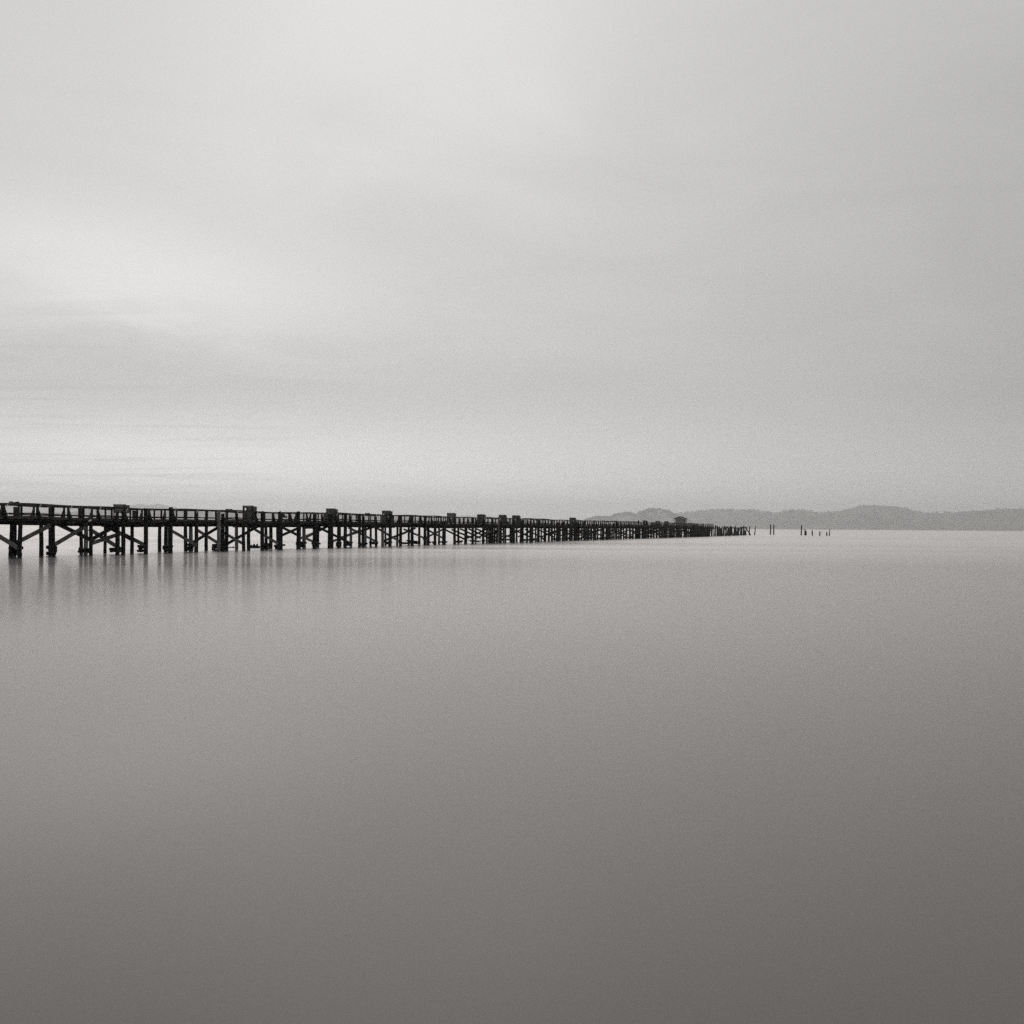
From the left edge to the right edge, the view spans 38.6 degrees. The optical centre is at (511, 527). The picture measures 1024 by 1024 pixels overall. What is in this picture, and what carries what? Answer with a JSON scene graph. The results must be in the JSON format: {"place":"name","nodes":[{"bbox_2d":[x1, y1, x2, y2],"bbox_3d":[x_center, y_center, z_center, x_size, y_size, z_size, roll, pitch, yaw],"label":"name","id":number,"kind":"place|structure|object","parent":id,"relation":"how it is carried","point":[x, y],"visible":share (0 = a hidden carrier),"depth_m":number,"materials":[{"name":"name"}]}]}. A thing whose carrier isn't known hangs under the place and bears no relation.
{"place":"outdoors","nodes":[
{"label":"outdoors","id":0,"kind":"place"},
{"bbox_2d":[7,504,568,524],"bbox_3d":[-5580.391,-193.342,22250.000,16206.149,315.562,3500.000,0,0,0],"label":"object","id":1,"kind":"structure","parent":0,"point":[189,514],"depth_m":21635.75,"materials":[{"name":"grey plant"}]},
{"bbox_2d":[0,525,1023,1023],"bbox_3d":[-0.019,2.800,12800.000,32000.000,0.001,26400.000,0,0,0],"label":"water","id":2,"kind":"structure","parent":0,"point":[764,777],"depth_m":16.15,"materials":[{"name":"grey liquid"}]},
{"bbox_2d":[115,512,118,554],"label":"fender pile","id":3,"kind":"object","parent":2,"relation":"in","point":[117,534],"visible":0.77,"depth_m":134.30,"materials":[{"name":"black wood"}]},
{"bbox_2d":[121,511,125,554],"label":"fender pile","id":4,"kind":"object","parent":2,"relation":"in","point":[123,538],"visible":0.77,"depth_m":135.24,"materials":[{"name":"black wood"}]},
{"bbox_2d":[144,508,147,553],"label":"fender pile","id":5,"kind":"object","parent":2,"relation":"in","point":[145,530],"visible":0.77,"depth_m":139.30,"materials":[{"name":"black wood"}]},
{"bbox_2d":[168,507,172,552],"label":"fender pile","id":6,"kind":"object","parent":2,"relation":"in","point":[170,543],"visible":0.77,"depth_m":143.81,"materials":[{"name":"black wood"}]},
{"bbox_2d":[217,510,220,551],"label":"fender pile","id":7,"kind":"object","parent":2,"relation":"in","point":[218,530],"visible":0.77,"depth_m":153.58,"materials":[{"name":"black wood"}]},
{"bbox_2d":[220,513,224,551],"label":"fender pile","id":8,"kind":"object","parent":2,"relation":"in","point":[222,547],"visible":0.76,"depth_m":154.70,"materials":[{"name":"black wood"}]},
{"bbox_2d":[250,544,259,547],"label":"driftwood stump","id":9,"kind":"object","parent":2,"relation":"in","point":[254,546],"visible":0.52,"depth_m":179.05,"materials":[{"name":"black wood"}]},
{"bbox_2d":[260,511,263,549],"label":"fender pile","id":10,"kind":"object","parent":2,"relation":"in","point":[262,531],"visible":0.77,"depth_m":163.88,"materials":[{"name":"black wood"}]},
{"bbox_2d":[278,511,280,549],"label":"fender pile","id":11,"kind":"object","parent":2,"relation":"in","point":[279,530],"visible":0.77,"depth_m":168.01,"materials":[{"name":"black wood"}]},
{"bbox_2d":[296,511,299,548],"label":"fender pile","id":12,"kind":"object","parent":2,"relation":"in","point":[298,531],"visible":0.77,"depth_m":173.15,"materials":[{"name":"black wood"}]},
{"bbox_2d":[312,513,316,548],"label":"fender pile","id":13,"kind":"object","parent":2,"relation":"in","point":[314,544],"visible":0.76,"depth_m":177.69,"materials":[{"name":"black wood"}]},
{"bbox_2d":[327,513,333,547],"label":"fender pile","id":14,"kind":"object","parent":2,"relation":"in","point":[330,532],"visible":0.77,"depth_m":182.39,"materials":[{"name":"black wood"}]},
{"bbox_2d":[343,513,346,547],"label":"fender pile","id":15,"kind":"object","parent":2,"relation":"in","point":[345,533],"visible":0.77,"depth_m":187.35,"materials":[{"name":"black wood"}]},
{"bbox_2d":[0,503,713,556],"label":"timber pier","id":16,"kind":"structure","parent":2,"relation":"in","point":[20,520],"depth_m":165.69,"materials":[{"name":"wood"}]},
{"bbox_2d":[13,507,17,515],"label":"deck bin","id":17,"kind":"object","parent":16,"relation":"on","point":[14,511],"visible":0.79,"depth_m":121.59,"materials":[{"name":"black"}]},
{"bbox_2d":[48,506,51,516],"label":"deck bin","id":18,"kind":"object","parent":16,"relation":"on","point":[50,511],"visible":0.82,"depth_m":126.43,"materials":[{"name":"black"}]},
{"bbox_2d":[84,514,93,525],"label":"broken timber","id":19,"kind":"object","parent":16,"relation":"attached to","point":[89,518],"visible":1,"depth_m":130.14,"materials":[{"name":"wood"}]},
{"bbox_2d":[113,504,129,517],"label":"windbreak","id":20,"kind":"object","parent":16,"relation":"on","point":[120,510],"visible":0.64,"depth_m":141.00,"materials":[{"name":"brown wood"}]},
{"bbox_2d":[242,506,256,519],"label":"windbreak","id":21,"kind":"object","parent":16,"relation":"on","point":[251,514],"visible":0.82,"depth_m":163.65,"materials":[{"name":"paint"}]},
{"bbox_2d":[277,513,287,521],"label":"broken timber","id":22,"kind":"object","parent":16,"relation":"attached to","point":[283,516],"visible":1,"depth_m":169.95,"materials":[{"name":"black wood"}]},
{"bbox_2d":[323,508,337,520],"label":"windbreak","id":23,"kind":"object","parent":16,"relation":"on","point":[331,510],"visible":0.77,"depth_m":186.46,"materials":[{"name":"paint"}]},
{"bbox_2d":[382,511,392,521],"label":"windbreak","id":24,"kind":"object","parent":16,"relation":"on","point":[386,513],"visible":0.57,"depth_m":205.83,"materials":[{"name":"paint"}]},
{"bbox_2d":[447,513,455,521],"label":"windbreak","id":25,"kind":"object","parent":16,"relation":"on","point":[451,514],"visible":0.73,"depth_m":233.84,"materials":[{"name":"brown wood"}]},
{"bbox_2d":[477,514,485,522],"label":"windbreak","id":26,"kind":"object","parent":16,"relation":"on","point":[481,519],"visible":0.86,"depth_m":249.68,"materials":[{"name":"paint"}]},
{"bbox_2d":[499,515,506,523],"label":"windbreak","id":27,"kind":"object","parent":16,"relation":"on","point":[502,516],"visible":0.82,"depth_m":262.30,"materials":[{"name":"paint"}]},
{"bbox_2d":[512,515,520,522],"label":"windbreak","id":28,"kind":"object","parent":16,"relation":"on","point":[516,516],"visible":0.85,"depth_m":270.74,"materials":[{"name":"paint"}]},
{"bbox_2d":[674,516,686,525],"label":"pier hut","id":29,"kind":"object","parent":16,"relation":"on","point":[679,520],"visible":0.78,"depth_m":459.67,"materials":[{"name":"black wood"}]},
{"bbox_2d":[358,514,360,546],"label":"fender pile","id":30,"kind":"object","parent":2,"relation":"in","point":[359,530],"visible":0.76,"depth_m":192.22,"materials":[{"name":"black wood"}]},
{"bbox_2d":[361,516,364,546],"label":"fender pile","id":31,"kind":"object","parent":2,"relation":"in","point":[363,530],"visible":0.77,"depth_m":193.47,"materials":[{"name":"black wood"}]},
{"bbox_2d":[388,514,391,545],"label":"fender pile","id":32,"kind":"object","parent":2,"relation":"in","point":[390,532],"visible":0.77,"depth_m":202.98,"materials":[{"name":"black wood"}]},
{"bbox_2d":[399,515,401,545],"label":"fender pile","id":33,"kind":"object","parent":2,"relation":"in","point":[400,530],"visible":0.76,"depth_m":207.29,"materials":[{"name":"black wood"}]},
{"bbox_2d":[411,516,413,545],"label":"fender pile","id":34,"kind":"object","parent":2,"relation":"in","point":[412,530],"visible":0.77,"depth_m":211.91,"materials":[{"name":"black wood"}]},
{"bbox_2d":[423,518,426,544],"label":"fender pile","id":35,"kind":"object","parent":2,"relation":"in","point":[424,536],"visible":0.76,"depth_m":217.09,"materials":[{"name":"black wood"}]},
{"bbox_2d":[434,521,436,544],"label":"fender pile","id":36,"kind":"object","parent":2,"relation":"in","point":[435,526],"visible":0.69,"depth_m":221.91,"materials":[{"name":"black wood"}]},
{"bbox_2d":[443,521,445,544],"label":"fender pile","id":37,"kind":"object","parent":2,"relation":"in","point":[444,532],"visible":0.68,"depth_m":226.08,"materials":[{"name":"black wood"}]},
{"bbox_2d":[453,518,455,543],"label":"fender pile","id":38,"kind":"object","parent":2,"relation":"in","point":[454,530],"visible":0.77,"depth_m":231.16,"materials":[{"name":"black wood"}]},
{"bbox_2d":[471,517,473,543],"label":"fender pile","id":39,"kind":"object","parent":2,"relation":"in","point":[472,536],"visible":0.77,"depth_m":240.29,"materials":[{"name":"black wood"}]},
{"bbox_2d":[482,521,484,543],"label":"fender pile","id":40,"kind":"object","parent":2,"relation":"in","point":[483,528],"visible":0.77,"depth_m":245.89,"materials":[{"name":"black wood"}]},
{"bbox_2d":[491,518,493,542],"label":"fender pile","id":41,"kind":"object","parent":2,"relation":"in","point":[492,520],"visible":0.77,"depth_m":250.97,"materials":[{"name":"black wood"}]},
{"bbox_2d":[497,517,498,542],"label":"fender pile","id":42,"kind":"object","parent":2,"relation":"in","point":[498,532],"visible":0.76,"depth_m":254.81,"materials":[{"name":"black wood"}]},
{"bbox_2d":[499,522,501,542],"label":"fender pile","id":43,"kind":"object","parent":2,"relation":"in","point":[500,534],"visible":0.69,"depth_m":256.35,"materials":[{"name":"black wood"}]},
{"bbox_2d":[512,519,514,542],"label":"fender pile","id":44,"kind":"object","parent":2,"relation":"in","point":[513,531],"visible":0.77,"depth_m":264.05,"materials":[{"name":"black wood"}]},
{"bbox_2d":[521,520,523,541],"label":"fender pile","id":45,"kind":"object","parent":2,"relation":"in","point":[522,534],"visible":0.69,"depth_m":270.29,"materials":[{"name":"black wood"}]},
{"bbox_2d":[529,521,531,541],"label":"fender pile","id":46,"kind":"object","parent":2,"relation":"in","point":[530,532],"visible":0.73,"depth_m":275.73,"materials":[{"name":"black wood"}]},
{"bbox_2d":[537,519,539,541],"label":"fender pile","id":47,"kind":"object","parent":2,"relation":"in","point":[538,538],"visible":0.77,"depth_m":281.43,"materials":[{"name":"black wood"}]},
{"bbox_2d":[551,520,552,540],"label":"fender pile","id":48,"kind":"object","parent":2,"relation":"in","point":[551,530],"visible":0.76,"depth_m":291.29,"materials":[{"name":"black wood"}]},
{"bbox_2d":[557,522,558,540],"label":"fender pile","id":49,"kind":"object","parent":2,"relation":"in","point":[557,531],"visible":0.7,"depth_m":296.49,"materials":[{"name":"black wood"}]},
{"bbox_2d":[562,521,564,540],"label":"fender pile","id":50,"kind":"object","parent":2,"relation":"in","point":[563,538],"visible":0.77,"depth_m":300.81,"materials":[{"name":"black wood"}]},
{"bbox_2d":[575,522,577,540],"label":"fender pile","id":51,"kind":"object","parent":2,"relation":"in","point":[576,539],"visible":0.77,"depth_m":312.30,"materials":[{"name":"black wood"}]},
{"bbox_2d":[584,521,585,539],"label":"fender pile","id":52,"kind":"object","parent":2,"relation":"in","point":[584,530],"visible":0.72,"depth_m":319.67,"materials":[{"name":"black wood"}]},
{"bbox_2d":[593,520,594,539],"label":"fender pile","id":53,"kind":"object","parent":2,"relation":"in","point":[593,530],"visible":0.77,"depth_m":328.20,"materials":[{"name":"black wood"}]},
{"bbox_2d":[602,523,603,539],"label":"fender pile","id":54,"kind":"object","parent":2,"relation":"in","point":[602,531],"visible":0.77,"depth_m":337.67,"materials":[{"name":"black wood"}]},
{"bbox_2d":[620,523,621,538],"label":"fender pile","id":55,"kind":"object","parent":2,"relation":"in","point":[620,530],"visible":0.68,"depth_m":357.95,"materials":[{"name":"black wood"}]},
{"bbox_2d":[629,523,630,538],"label":"fender pile","id":56,"kind":"object","parent":2,"relation":"in","point":[629,530],"visible":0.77,"depth_m":368.50,"materials":[{"name":"black wood"}]},
{"bbox_2d":[0,0,1023,520],"label":"sky","id":57,"kind":"structure","parent":0,"point":[560,260],"materials":[{"name":"grey"}]},
{"bbox_2d":[586,511,675,524],"bbox_3d":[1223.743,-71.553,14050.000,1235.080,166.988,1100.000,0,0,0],"label":"hills","id":58,"kind":"structure","parent":0,"point":[663,517],"depth_m":13716.80,"materials":[{"name":"grey plant"}]},
{"bbox_2d":[678,510,775,528],"bbox_3d":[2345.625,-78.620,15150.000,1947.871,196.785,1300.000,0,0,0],"label":"hills","id":59,"kind":"structure","parent":0,"point":[736,518],"depth_m":14703.49,"materials":[{"name":"grey plant"}]},
{"bbox_2d":[753,509,867,529],"bbox_3d":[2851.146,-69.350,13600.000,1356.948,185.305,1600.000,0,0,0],"label":"hills","id":60,"kind":"structure","parent":0,"point":[804,518],"depth_m":13190.64,"materials":[{"name":"grey plant"}]},
{"bbox_2d":[821,505,1023,530],"bbox_3d":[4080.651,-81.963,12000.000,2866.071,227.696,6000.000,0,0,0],"label":"hills","id":61,"kind":"structure","parent":0,"point":[869,517],"depth_m":12451.98,"materials":[{"name":"grey plant"}]},
{"bbox_2d":[579,504,1021,526],"bbox_3d":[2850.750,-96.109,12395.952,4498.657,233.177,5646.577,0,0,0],"label":"woods","id":62,"kind":"object","parent":61,"relation":"on","point":[649,511],"visible":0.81,"depth_m":13832.89,"materials":[{"name":"grey plant"}]}
]}

